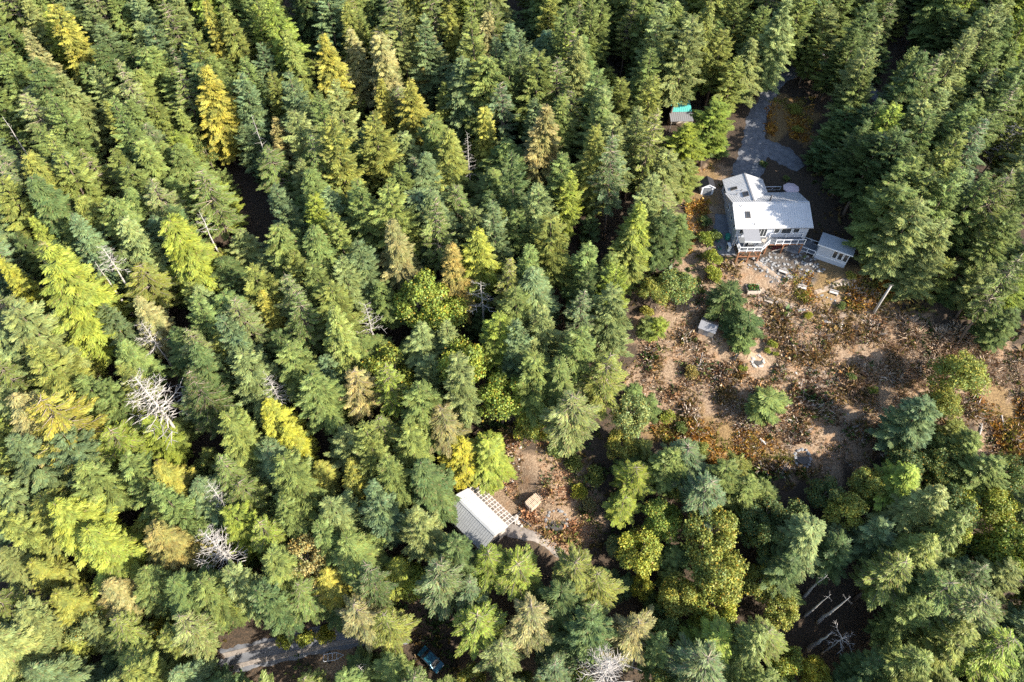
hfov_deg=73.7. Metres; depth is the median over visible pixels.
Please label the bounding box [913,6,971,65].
fir tree
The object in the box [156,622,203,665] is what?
fir tree
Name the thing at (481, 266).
cedar tree
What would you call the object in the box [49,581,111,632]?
cedar tree
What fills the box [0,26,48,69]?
fir tree
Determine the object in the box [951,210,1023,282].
fir tree
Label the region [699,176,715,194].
tool shed
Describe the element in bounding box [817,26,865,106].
fir tree
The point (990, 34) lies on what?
fir tree
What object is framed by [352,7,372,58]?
fir tree
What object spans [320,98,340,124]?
fir tree
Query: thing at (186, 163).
cedar tree
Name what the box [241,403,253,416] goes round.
young fir tree
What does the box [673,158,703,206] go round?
fir tree
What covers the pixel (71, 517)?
cedar tree
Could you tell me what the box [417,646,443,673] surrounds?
parked car
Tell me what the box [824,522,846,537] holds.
young fir tree
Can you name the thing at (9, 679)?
hemlock tree
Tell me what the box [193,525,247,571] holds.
dead snag
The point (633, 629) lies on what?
hemlock tree
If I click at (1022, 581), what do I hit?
broadleaf tree
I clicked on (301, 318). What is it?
hemlock tree
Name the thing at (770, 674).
fir tree
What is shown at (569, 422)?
hemlock tree
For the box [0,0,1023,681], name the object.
ground
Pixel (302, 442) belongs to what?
cedar tree
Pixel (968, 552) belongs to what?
young fir tree
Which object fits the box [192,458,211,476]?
broadleaf tree
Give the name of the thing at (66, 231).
fir tree
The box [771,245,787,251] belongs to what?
stair
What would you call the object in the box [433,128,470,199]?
cedar tree
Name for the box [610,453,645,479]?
young fir tree
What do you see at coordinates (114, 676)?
cedar tree
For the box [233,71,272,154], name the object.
fir tree
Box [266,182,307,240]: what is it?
fir tree
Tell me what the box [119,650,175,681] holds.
fir tree
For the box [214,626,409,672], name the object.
forest road
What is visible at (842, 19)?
fir tree
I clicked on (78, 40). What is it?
cedar tree
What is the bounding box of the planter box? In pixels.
[745,283,760,294]
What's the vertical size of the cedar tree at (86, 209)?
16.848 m
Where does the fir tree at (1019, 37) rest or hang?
on the ground at (848, 618)
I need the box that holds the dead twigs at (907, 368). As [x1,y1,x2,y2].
[841,312,1023,406]
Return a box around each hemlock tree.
[0,0,29,36]
[0,151,28,195]
[0,164,28,210]
[0,240,33,294]
[0,293,37,336]
[0,355,39,395]
[0,586,53,624]
[4,674,25,681]
[13,85,43,136]
[19,92,69,152]
[25,390,112,483]
[78,148,121,203]
[83,0,116,30]
[95,417,154,483]
[96,218,117,249]
[105,610,156,659]
[113,58,148,121]
[122,262,183,324]
[140,177,194,221]
[141,122,172,146]
[156,0,197,58]
[163,68,204,133]
[168,47,195,82]
[169,608,224,663]
[171,368,239,438]
[178,328,216,368]
[179,387,208,428]
[188,168,246,253]
[211,453,255,497]
[222,475,276,528]
[223,295,272,353]
[250,513,287,553]
[256,145,295,202]
[274,273,317,335]
[283,290,325,359]
[286,569,327,626]
[297,134,338,186]
[297,668,327,681]
[334,590,383,653]
[338,366,381,424]
[339,0,366,24]
[347,559,397,609]
[363,413,402,463]
[367,25,392,88]
[372,606,421,657]
[374,361,408,423]
[377,0,408,44]
[383,85,416,131]
[397,665,431,681]
[400,155,417,190]
[414,553,465,620]
[419,0,447,43]
[420,196,455,279]
[422,0,439,29]
[422,35,448,92]
[423,401,472,459]
[432,674,459,681]
[443,183,475,225]
[451,596,508,660]
[455,572,492,611]
[470,542,506,599]
[472,632,525,676]
[474,1,507,47]
[485,81,520,145]
[491,257,523,314]
[493,543,541,601]
[501,589,552,657]
[533,647,577,681]
[538,56,572,110]
[538,387,602,458]
[551,541,598,601]
[555,89,588,148]
[558,25,578,70]
[559,289,598,355]
[565,0,588,38]
[566,598,610,636]
[574,351,628,420]
[580,566,629,608]
[586,134,629,239]
[600,603,657,672]
[602,492,641,529]
[609,458,656,501]
[612,0,644,78]
[630,107,664,203]
[645,183,681,218]
[655,437,709,487]
[656,631,729,681]
[678,470,726,530]
[733,614,789,667]
[746,0,782,32]
[782,0,816,72]
[848,545,914,611]
[869,0,898,43]
[895,567,966,637]
[903,53,944,101]
[932,583,1000,654]
[938,117,990,180]
[940,626,1023,681]
[941,671,961,681]
[942,0,986,51]
[955,167,1017,242]
[955,559,991,592]
[958,252,1023,341]
[960,0,982,14]
[965,66,999,103]
[982,80,1022,150]
[988,597,1006,629]
[992,144,1023,191]
[1002,17,1023,67]
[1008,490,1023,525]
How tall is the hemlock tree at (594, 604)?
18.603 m
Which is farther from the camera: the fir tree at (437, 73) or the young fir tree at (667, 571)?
the fir tree at (437, 73)
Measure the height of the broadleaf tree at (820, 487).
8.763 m
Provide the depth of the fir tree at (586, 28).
131.70 m
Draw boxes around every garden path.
[754,260,789,287]
[757,293,762,316]
[761,287,870,321]
[814,278,855,293]
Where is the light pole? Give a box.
[872,284,893,313]
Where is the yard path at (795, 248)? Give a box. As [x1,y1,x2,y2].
[783,238,814,253]
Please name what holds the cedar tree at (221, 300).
on the ground at (848, 618)
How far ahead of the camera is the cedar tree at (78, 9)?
139.03 m
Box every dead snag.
[3,117,25,152]
[95,262,135,319]
[97,245,129,288]
[121,368,187,449]
[136,322,177,375]
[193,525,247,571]
[196,212,218,251]
[204,480,235,508]
[251,117,264,150]
[262,374,292,403]
[358,303,387,335]
[462,132,475,197]
[466,281,496,332]
[576,645,640,681]
[801,575,829,598]
[802,591,830,617]
[805,632,832,652]
[815,594,850,624]
[820,622,854,653]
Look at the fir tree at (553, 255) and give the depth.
111.52 m
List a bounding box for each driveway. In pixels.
[730,46,828,177]
[755,138,805,170]
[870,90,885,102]
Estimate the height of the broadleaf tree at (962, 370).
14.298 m
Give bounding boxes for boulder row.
[512,514,522,526]
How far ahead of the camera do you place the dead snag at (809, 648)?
108.02 m
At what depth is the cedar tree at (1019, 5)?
137.07 m
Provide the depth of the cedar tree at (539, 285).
108.72 m
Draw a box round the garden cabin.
[814,232,855,267]
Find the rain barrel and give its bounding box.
[725,233,730,240]
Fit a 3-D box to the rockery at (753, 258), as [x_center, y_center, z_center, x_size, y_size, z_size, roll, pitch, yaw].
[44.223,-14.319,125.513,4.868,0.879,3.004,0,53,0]
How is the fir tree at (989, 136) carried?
on the ground at (848, 618)
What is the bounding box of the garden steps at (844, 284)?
[832,282,856,286]
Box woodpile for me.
[525,493,541,511]
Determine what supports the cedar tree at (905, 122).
on the ground at (848, 618)
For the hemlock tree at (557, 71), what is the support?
on the ground at (848, 618)
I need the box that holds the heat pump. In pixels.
[726,242,731,251]
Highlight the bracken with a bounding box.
[650,96,1023,464]
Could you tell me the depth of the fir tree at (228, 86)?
126.05 m
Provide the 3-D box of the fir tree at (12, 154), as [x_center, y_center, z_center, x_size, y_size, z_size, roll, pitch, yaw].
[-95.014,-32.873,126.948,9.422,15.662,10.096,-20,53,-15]
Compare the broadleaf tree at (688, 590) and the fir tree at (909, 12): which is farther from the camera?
the fir tree at (909, 12)
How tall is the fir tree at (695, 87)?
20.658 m
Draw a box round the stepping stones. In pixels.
[750,154,758,173]
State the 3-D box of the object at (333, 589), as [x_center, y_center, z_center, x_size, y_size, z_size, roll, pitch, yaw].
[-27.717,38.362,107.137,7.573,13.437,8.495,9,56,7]
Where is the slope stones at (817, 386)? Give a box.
[795,360,848,417]
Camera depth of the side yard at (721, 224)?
128.00 m
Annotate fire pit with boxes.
[544,508,568,535]
[750,354,764,367]
[793,448,811,467]
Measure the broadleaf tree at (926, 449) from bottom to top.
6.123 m
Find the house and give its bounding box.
[721,173,813,245]
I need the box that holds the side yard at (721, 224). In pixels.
[713,214,735,255]
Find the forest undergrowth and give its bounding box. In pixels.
[205,167,1023,680]
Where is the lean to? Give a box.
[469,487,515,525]
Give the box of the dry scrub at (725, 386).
[630,259,1023,479]
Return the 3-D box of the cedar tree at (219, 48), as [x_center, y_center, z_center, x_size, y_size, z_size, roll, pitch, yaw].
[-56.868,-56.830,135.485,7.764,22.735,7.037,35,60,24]
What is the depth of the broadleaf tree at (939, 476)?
110.15 m
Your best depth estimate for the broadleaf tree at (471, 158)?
131.93 m
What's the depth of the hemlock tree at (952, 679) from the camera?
100.70 m
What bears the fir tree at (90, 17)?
on the ground at (848, 618)
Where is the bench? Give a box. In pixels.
[829,289,838,296]
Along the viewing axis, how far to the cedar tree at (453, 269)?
112.02 m
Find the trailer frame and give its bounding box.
[323,652,342,662]
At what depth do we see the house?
124.52 m
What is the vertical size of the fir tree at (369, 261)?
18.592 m
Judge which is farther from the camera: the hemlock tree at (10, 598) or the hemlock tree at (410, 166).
the hemlock tree at (410, 166)
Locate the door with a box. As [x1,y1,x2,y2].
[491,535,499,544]
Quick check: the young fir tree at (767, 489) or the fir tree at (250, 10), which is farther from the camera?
the fir tree at (250, 10)
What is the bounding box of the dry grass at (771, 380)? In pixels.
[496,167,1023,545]
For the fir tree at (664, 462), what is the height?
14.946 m
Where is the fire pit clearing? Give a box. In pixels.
[747,351,770,371]
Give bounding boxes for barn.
[450,488,507,549]
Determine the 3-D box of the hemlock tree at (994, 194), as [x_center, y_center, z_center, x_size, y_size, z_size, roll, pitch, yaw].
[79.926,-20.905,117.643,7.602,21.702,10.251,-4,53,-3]
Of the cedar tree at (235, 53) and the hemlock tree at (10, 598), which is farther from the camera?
the cedar tree at (235, 53)
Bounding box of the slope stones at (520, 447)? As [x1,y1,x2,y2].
[503,443,521,489]
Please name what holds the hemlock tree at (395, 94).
on the ground at (848, 618)
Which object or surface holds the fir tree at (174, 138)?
on the ground at (848, 618)
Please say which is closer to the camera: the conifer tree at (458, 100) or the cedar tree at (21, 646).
the cedar tree at (21, 646)
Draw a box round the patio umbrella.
[783,183,798,191]
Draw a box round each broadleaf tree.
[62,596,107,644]
[89,362,112,381]
[103,279,122,301]
[147,616,175,640]
[173,366,188,385]
[191,139,219,168]
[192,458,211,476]
[213,562,253,612]
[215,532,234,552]
[238,554,261,572]
[259,497,286,534]
[284,532,327,590]
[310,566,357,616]
[359,342,415,407]
[392,265,442,329]
[397,565,425,603]
[418,283,469,339]
[436,334,493,388]
[457,660,487,681]
[463,153,475,174]
[465,168,482,184]
[477,372,523,423]
[512,408,550,442]
[512,668,533,681]
[568,664,595,681]
[605,427,638,460]
[605,534,624,560]
[607,393,651,445]
[614,525,664,577]
[629,574,653,599]
[634,276,669,307]
[636,588,660,609]
[637,669,679,681]
[641,496,684,543]
[645,599,680,643]
[655,268,700,304]
[655,570,702,621]
[663,480,682,503]
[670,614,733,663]
[680,505,740,564]
[683,545,749,603]
[688,586,739,629]
[691,440,709,458]
[730,553,745,574]
[733,503,770,548]
[741,560,777,602]
[745,521,785,556]
[749,495,786,526]
[761,593,799,631]
[765,643,804,680]
[779,497,811,524]
[799,654,832,681]
[804,474,845,511]
[821,491,869,530]
[846,465,887,499]
[883,441,932,482]
[917,386,964,422]
[920,432,947,454]
[921,466,949,487]
[923,447,963,485]
[925,432,948,453]
[926,349,992,396]
[941,482,981,531]
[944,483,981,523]
[947,526,972,559]
[966,535,1019,562]
[970,524,1023,577]
[972,485,1023,527]
[972,516,1023,557]
[995,452,1023,491]
[1000,586,1023,612]
[1009,575,1023,599]
[1017,456,1023,467]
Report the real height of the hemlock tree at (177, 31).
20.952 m
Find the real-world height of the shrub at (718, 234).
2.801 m
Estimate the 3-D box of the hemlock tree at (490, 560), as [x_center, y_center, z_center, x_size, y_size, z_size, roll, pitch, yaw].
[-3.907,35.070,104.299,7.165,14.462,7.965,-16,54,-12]
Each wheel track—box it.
[214,627,344,658]
[221,638,358,670]
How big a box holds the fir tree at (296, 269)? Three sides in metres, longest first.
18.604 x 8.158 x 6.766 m
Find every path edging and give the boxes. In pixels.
[763,293,804,311]
[824,318,843,327]
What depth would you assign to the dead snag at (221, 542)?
110.53 m
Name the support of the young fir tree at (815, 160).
on the ground at (848, 618)
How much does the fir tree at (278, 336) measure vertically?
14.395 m
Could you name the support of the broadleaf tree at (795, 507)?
on the ground at (848, 618)
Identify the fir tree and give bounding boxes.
[0,11,36,60]
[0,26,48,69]
[0,41,14,96]
[0,86,35,152]
[0,138,23,175]
[0,174,41,249]
[0,282,17,303]
[0,330,51,394]
[0,422,23,477]
[0,462,24,482]
[0,475,36,540]
[0,507,67,560]
[0,509,13,547]
[0,546,45,589]
[1,297,97,381]
[4,432,73,494]
[7,58,44,107]
[11,595,68,647]
[13,232,51,287]
[14,133,48,162]
[25,343,97,419]
[28,123,89,167]
[44,131,110,207]
[45,92,106,166]
[47,425,127,492]
[60,221,95,273]
[61,633,102,665]
[67,8,95,55]
[70,459,137,519]
[72,373,130,425]
[78,61,110,107]
[80,614,114,653]
[81,5,119,61]
[88,65,128,122]
[89,42,126,98]
[91,21,135,83]
[92,376,148,431]
[93,302,148,359]
[101,651,122,674]
[107,95,154,169]
[107,147,137,202]
[111,246,147,300]
[115,362,174,419]
[116,64,135,106]
[118,39,142,78]
[118,161,163,209]
[118,450,160,525]
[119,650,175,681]
[131,512,157,540]
[141,414,193,470]
[143,22,181,69]
[146,100,191,141]
[146,479,215,541]
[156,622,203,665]
[159,66,195,132]
[163,204,208,242]
[163,560,227,639]
[166,130,206,162]
[168,416,203,442]
[178,294,191,311]
[181,281,205,330]
[182,28,217,79]
[184,0,200,24]
[186,294,227,355]
[188,283,214,328]
[189,567,251,635]
[192,177,248,235]
[198,446,222,474]
[201,11,217,56]
[211,330,243,378]
[215,247,233,256]
[215,312,278,383]
[217,167,241,203]
[217,405,265,481]
[218,500,266,565]
[219,56,240,86]
[220,559,264,627]
[221,76,256,135]
[230,348,291,427]
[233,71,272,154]
[233,124,267,175]
[237,56,273,128]
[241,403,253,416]
[242,263,288,323]
[242,669,273,681]
[243,0,281,44]
[246,577,304,642]
[250,4,281,59]
[251,42,284,121]
[253,161,267,190]
[256,253,274,289]
[260,541,309,602]
[263,328,304,379]
[265,71,286,123]
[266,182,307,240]
[270,447,331,525]
[274,339,319,409]
[274,494,313,547]
[280,70,323,161]
[280,250,309,301]
[281,110,327,185]
[286,158,308,205]
[292,227,304,244]
[294,29,302,42]
[295,368,347,435]
[302,35,320,60]
[303,261,335,328]
[304,44,320,70]
[304,191,337,242]
[307,57,321,94]
[310,0,347,61]
[310,90,331,148]
[311,514,338,566]
[312,279,375,345]
[314,487,370,532]
[316,354,348,402]
[317,114,369,197]
[319,186,355,237]
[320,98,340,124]
[322,424,360,472]
[323,212,362,264]
[323,604,344,633]
[325,79,360,143]
[330,186,359,247]
[331,254,369,325]
[335,665,376,681]
[340,177,384,268]
[342,189,374,239]
[344,237,392,311]
[344,407,372,428]
[344,645,381,681]
[345,91,368,127]
[351,420,394,487]
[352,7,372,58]
[357,109,405,192]
[357,478,407,550]
[362,25,400,75]
[365,281,406,336]
[368,183,426,262]
[371,651,415,681]
[373,453,415,513]
[385,0,422,86]
[385,163,416,195]
[392,422,434,484]
[393,342,413,380]
[395,504,446,562]
[398,47,411,85]
[398,380,454,454]
[408,13,447,111]
[412,353,447,400]
[428,530,479,580]
[435,319,459,359]
[438,0,465,46]
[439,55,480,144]
[443,349,484,428]
[445,63,455,81]
[456,6,488,95]
[457,0,481,35]
[457,206,488,250]
[460,138,477,176]
[461,0,483,42]
[461,303,495,340]
[478,310,521,382]
[480,189,502,238]
[482,199,514,296]
[488,36,506,69]
[488,665,524,681]
[489,318,533,392]
[493,207,516,262]
[496,149,530,228]
[496,283,533,355]
[497,47,523,133]
[503,14,524,42]
[503,209,532,263]
[506,243,545,293]
[508,28,538,105]
[508,156,531,194]
[509,47,557,139]
[509,349,551,428]
[517,0,529,9]
[517,182,560,251]
[518,98,539,151]
[520,27,536,52]
[520,304,565,375]
[522,182,554,214]
[529,214,578,291]
[530,0,559,44]
[530,577,586,643]
[530,582,543,600]
[533,641,562,665]
[545,152,577,222]
[546,4,578,94]
[547,604,619,667]
[550,170,583,241]
[555,325,596,389]
[559,241,598,311]
[563,270,596,330]
[571,0,592,20]
[575,67,613,148]
[576,114,634,212]
[577,212,600,252]
[578,76,595,120]
[581,0,601,69]
[581,83,616,148]
[583,281,633,362]
[589,0,611,70]
[594,251,626,283]
[594,260,629,325]
[594,267,610,300]
[594,566,623,604]
[601,66,617,92]
[608,77,630,128]
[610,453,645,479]
[614,172,663,250]
[616,572,636,603]
[620,106,650,199]
[621,123,638,179]
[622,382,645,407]
[623,74,668,151]
[625,2,674,99]
[626,46,661,115]
[627,168,643,192]
[632,437,653,462]
[635,315,657,341]
[636,630,669,680]
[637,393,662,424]
[639,147,685,201]
[645,207,677,275]
[646,446,688,495]
[648,315,669,342]
[652,542,690,576]
[654,566,679,587]
[657,13,708,124]
[658,121,709,164]
[662,13,701,93]
[669,212,695,263]
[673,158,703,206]
[678,96,735,166]
[694,29,734,108]
[699,20,726,76]
[702,457,742,507]
[704,279,748,329]
[708,146,729,159]
[709,55,749,117]
[715,449,752,476]
[717,306,764,345]
[721,474,763,513]
[722,0,751,60]
[726,666,779,681]
[727,326,756,355]
[733,4,771,57]
[734,36,759,60]
[743,385,792,425]
[751,0,770,28]
[752,477,780,511]
[755,544,804,599]
[766,583,805,608]
[768,0,797,38]
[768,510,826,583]
[778,0,816,82]
[791,29,826,85]
[796,4,843,79]
[800,138,836,172]
[809,119,845,155]
[810,43,851,103]
[814,105,857,153]
[815,529,853,585]
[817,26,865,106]
[819,152,854,175]
[821,119,872,198]
[823,0,854,40]
[823,23,882,124]
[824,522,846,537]
[825,2,878,92]
[827,55,867,117]
[828,130,896,216]
[830,667,862,681]
[831,66,874,120]
[831,647,887,681]
[836,0,888,46]
[836,74,875,111]
[837,98,888,148]
[841,181,920,264]
[843,515,897,565]
[848,161,910,250]
[849,125,901,207]
[849,127,911,216]
[851,195,939,281]
[853,636,933,681]
[854,141,924,207]
[862,100,905,139]
[862,594,934,647]
[864,393,942,453]
[868,45,892,84]
[873,97,903,123]
[875,78,902,115]
[875,154,924,193]
[878,566,948,633]
[881,45,919,90]
[882,166,944,216]
[882,248,945,301]
[882,670,931,681]
[883,11,908,45]
[896,109,939,176]
[897,217,953,282]
[901,0,928,41]
[901,616,980,681]
[909,86,951,146]
[909,167,969,229]
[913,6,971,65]
[917,27,981,116]
[917,101,976,171]
[917,129,967,195]
[921,54,948,87]
[926,257,955,305]
[933,100,969,135]
[933,418,966,436]
[934,280,963,310]
[935,556,963,579]
[938,211,986,260]
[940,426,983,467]
[941,170,995,247]
[945,4,1005,74]
[947,452,1010,503]
[950,111,1002,175]
[950,261,997,318]
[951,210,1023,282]
[953,677,987,681]
[954,554,969,565]
[957,527,975,558]
[961,38,1003,100]
[967,307,1021,352]
[968,554,1023,604]
[974,268,1023,322]
[977,69,1023,154]
[977,122,1022,180]
[980,111,1023,177]
[980,172,1023,237]
[981,0,1001,8]
[984,0,1009,32]
[984,166,1023,220]
[986,139,1023,181]
[997,601,1023,637]
[999,9,1023,72]
[1001,243,1012,253]
[1008,231,1023,249]
[1009,487,1023,501]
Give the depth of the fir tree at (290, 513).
102.76 m
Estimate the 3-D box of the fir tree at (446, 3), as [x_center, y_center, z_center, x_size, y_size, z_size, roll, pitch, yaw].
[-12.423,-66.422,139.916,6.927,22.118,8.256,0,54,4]
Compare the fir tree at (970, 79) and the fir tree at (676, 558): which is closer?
the fir tree at (676, 558)
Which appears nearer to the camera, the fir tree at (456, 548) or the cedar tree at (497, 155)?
the fir tree at (456, 548)
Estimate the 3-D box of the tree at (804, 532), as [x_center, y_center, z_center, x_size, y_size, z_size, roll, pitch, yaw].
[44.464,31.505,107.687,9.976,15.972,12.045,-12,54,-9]
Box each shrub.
[275,634,294,649]
[295,629,315,648]
[314,623,336,644]
[546,443,562,458]
[563,453,582,472]
[571,482,588,499]
[582,496,596,511]
[584,464,604,487]
[639,305,654,315]
[658,409,675,424]
[675,421,689,433]
[684,364,698,378]
[696,231,715,247]
[699,215,712,226]
[702,249,722,264]
[704,264,721,279]
[711,229,722,239]
[712,275,721,283]
[738,364,748,370]
[759,160,767,167]
[764,347,770,353]
[766,339,777,347]
[783,175,790,181]
[788,103,801,113]
[791,125,804,132]
[803,311,812,319]
[836,301,845,309]
[845,271,856,279]
[845,370,856,379]
[867,385,878,393]
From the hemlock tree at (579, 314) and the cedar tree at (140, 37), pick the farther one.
the cedar tree at (140, 37)
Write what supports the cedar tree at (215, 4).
on the ground at (848, 618)
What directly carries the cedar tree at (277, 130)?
on the ground at (848, 618)
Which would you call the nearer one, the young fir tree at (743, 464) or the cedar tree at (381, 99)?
the young fir tree at (743, 464)
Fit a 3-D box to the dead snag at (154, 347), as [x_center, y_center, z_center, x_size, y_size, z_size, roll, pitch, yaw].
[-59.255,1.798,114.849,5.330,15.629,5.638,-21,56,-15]
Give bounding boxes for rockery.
[739,257,764,269]
[757,252,824,284]
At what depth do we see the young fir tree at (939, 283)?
119.12 m
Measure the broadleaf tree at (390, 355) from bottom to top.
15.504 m
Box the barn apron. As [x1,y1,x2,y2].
[505,522,564,557]
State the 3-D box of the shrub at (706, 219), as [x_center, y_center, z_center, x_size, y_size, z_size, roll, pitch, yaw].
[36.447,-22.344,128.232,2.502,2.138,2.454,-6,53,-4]
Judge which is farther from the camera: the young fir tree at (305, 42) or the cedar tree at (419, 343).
the young fir tree at (305, 42)
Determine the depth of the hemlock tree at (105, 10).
136.49 m
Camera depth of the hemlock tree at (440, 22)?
137.03 m
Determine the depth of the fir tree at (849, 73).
126.81 m
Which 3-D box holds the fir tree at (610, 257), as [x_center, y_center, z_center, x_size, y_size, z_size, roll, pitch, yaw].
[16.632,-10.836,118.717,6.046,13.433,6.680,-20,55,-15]
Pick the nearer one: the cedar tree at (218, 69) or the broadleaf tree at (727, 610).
the broadleaf tree at (727, 610)
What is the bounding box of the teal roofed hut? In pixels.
[669,100,692,132]
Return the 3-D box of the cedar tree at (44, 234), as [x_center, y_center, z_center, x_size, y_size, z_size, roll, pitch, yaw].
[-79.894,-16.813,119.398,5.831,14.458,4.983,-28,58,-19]
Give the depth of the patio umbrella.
130.09 m
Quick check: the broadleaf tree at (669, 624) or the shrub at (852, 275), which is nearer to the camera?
the broadleaf tree at (669, 624)
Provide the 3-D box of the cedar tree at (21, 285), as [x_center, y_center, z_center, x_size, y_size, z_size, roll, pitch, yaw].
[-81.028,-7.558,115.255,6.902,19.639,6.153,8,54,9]
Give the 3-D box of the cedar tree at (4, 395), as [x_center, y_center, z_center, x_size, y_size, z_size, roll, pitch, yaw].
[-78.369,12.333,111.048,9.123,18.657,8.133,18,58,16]
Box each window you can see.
[759,229,767,236]
[780,229,791,232]
[831,251,838,258]
[836,253,843,260]
[842,255,849,262]
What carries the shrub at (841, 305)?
on the ground at (848, 618)
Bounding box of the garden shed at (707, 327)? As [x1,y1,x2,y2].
[698,317,718,337]
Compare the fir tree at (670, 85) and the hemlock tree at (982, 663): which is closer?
the hemlock tree at (982, 663)
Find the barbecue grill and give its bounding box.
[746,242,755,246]
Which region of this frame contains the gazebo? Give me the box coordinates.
[740,229,760,249]
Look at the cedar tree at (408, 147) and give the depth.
122.87 m
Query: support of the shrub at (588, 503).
on the ground at (848, 618)
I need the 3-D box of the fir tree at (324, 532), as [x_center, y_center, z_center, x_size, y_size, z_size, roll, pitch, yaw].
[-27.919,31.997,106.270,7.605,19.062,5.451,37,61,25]
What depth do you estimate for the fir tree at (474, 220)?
114.87 m
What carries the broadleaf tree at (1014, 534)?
on the ground at (848, 618)
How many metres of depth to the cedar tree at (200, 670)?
98.63 m
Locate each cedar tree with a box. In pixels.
[0,0,31,45]
[0,51,43,134]
[0,191,37,243]
[0,230,35,273]
[0,255,59,319]
[0,384,36,426]
[0,414,14,463]
[0,616,86,681]
[3,390,79,468]
[20,0,67,68]
[20,149,91,202]
[20,650,111,681]
[21,27,67,89]
[25,173,82,256]
[26,0,58,42]
[26,57,107,158]
[26,555,94,600]
[28,215,60,249]
[28,485,83,557]
[35,242,137,373]
[38,240,99,322]
[42,11,81,88]
[45,0,103,42]
[46,3,100,97]
[46,491,126,573]
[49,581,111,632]
[51,151,106,201]
[55,72,114,156]
[69,212,128,297]
[73,194,107,239]
[77,520,153,598]
[93,576,149,621]
[97,665,124,681]
[98,0,138,39]
[98,195,150,263]
[103,100,130,153]
[107,0,137,52]
[113,338,172,385]
[114,214,182,305]
[117,635,184,676]
[123,186,163,225]
[124,98,170,150]
[128,0,181,55]
[130,136,170,197]
[131,20,165,67]
[132,67,177,126]
[132,564,196,625]
[133,295,174,359]
[135,45,189,109]
[142,518,220,573]
[145,215,171,264]
[146,0,159,14]
[150,496,193,527]
[152,0,177,30]
[152,459,196,497]
[154,140,173,176]
[156,212,222,306]
[162,175,204,233]
[165,0,209,52]
[166,325,202,383]
[167,142,222,210]
[168,654,220,681]
[173,2,202,28]
[175,108,218,169]
[179,41,204,83]
[187,341,244,407]
[188,61,225,142]
[188,472,232,536]
[190,0,226,52]
[195,64,246,167]
[202,0,229,70]
[202,663,245,681]
[206,54,236,95]
[208,254,261,300]
[211,288,268,351]
[216,0,261,49]
[219,4,257,81]
[221,15,258,69]
[224,228,272,272]
[253,436,286,493]
[254,0,295,41]
[256,289,294,343]
[257,42,283,113]
[260,397,308,442]
[263,0,313,82]
[264,223,304,300]
[270,116,296,171]
[278,88,320,134]
[278,420,320,461]
[282,29,321,113]
[289,0,318,47]
[292,167,332,229]
[300,224,348,288]
[311,459,344,497]
[312,2,344,57]
[314,0,339,11]
[314,33,356,121]
[318,529,392,593]
[322,126,377,196]
[322,304,367,382]
[339,0,372,43]
[340,0,370,88]
[341,455,369,506]
[343,28,374,114]
[345,332,398,381]
[355,120,395,191]
[362,0,397,37]
[368,32,405,109]
[374,77,401,141]
[375,218,423,295]
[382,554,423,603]
[392,130,420,182]
[395,77,433,145]
[399,0,434,57]
[400,321,441,372]
[403,185,444,269]
[408,456,461,528]
[412,151,449,199]
[414,66,438,110]
[415,113,466,180]
[417,187,463,268]
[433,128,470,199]
[434,80,459,135]
[434,241,480,324]
[437,435,478,492]
[442,4,461,67]
[450,31,475,64]
[455,226,505,307]
[456,54,514,145]
[463,167,510,219]
[470,429,517,495]
[472,106,497,179]
[475,0,515,38]
[476,137,527,175]
[479,10,496,56]
[494,22,522,90]
[514,0,542,33]
[514,266,562,348]
[521,104,573,191]
[524,29,561,83]
[526,0,563,41]
[542,356,577,412]
[546,0,588,43]
[552,92,580,178]
[554,36,592,105]
[571,34,602,88]
[572,94,612,195]
[572,123,613,216]
[588,0,623,49]
[600,0,641,57]
[604,225,649,296]
[618,201,652,271]
[620,0,657,76]
[633,0,688,99]
[654,0,690,28]
[681,0,699,15]
[682,0,715,99]
[690,0,730,33]
[713,64,732,103]
[720,0,755,58]
[722,620,769,681]
[725,38,763,108]
[752,0,795,102]
[765,671,796,681]
[771,0,820,39]
[790,0,832,65]
[827,0,867,31]
[860,532,942,574]
[863,458,920,512]
[863,483,949,538]
[871,0,909,36]
[871,49,929,128]
[888,98,935,154]
[901,0,959,20]
[906,0,967,49]
[911,507,973,568]
[927,95,985,164]
[930,73,972,133]
[934,7,989,78]
[936,168,975,218]
[958,674,984,681]
[961,14,1016,89]
[963,626,1023,681]
[972,0,1015,42]
[972,39,1019,92]
[979,59,1023,157]
[994,0,1023,31]
[997,245,1023,285]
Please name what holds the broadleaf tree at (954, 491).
on the ground at (848, 618)
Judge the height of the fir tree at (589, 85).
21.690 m
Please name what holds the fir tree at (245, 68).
on the ground at (848, 618)
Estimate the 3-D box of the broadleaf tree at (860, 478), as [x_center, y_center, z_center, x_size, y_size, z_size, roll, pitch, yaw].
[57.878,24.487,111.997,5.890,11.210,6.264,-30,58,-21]
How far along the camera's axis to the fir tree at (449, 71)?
132.52 m
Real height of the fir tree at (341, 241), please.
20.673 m
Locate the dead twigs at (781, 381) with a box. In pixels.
[632,257,1023,480]
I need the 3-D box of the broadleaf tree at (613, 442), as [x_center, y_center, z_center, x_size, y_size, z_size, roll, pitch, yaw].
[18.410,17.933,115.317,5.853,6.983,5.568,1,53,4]
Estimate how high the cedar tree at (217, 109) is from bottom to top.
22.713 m
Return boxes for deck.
[734,233,806,261]
[799,237,817,256]
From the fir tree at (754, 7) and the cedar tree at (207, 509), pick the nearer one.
the cedar tree at (207, 509)
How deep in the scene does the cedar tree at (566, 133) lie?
120.85 m
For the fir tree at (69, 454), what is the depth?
102.81 m

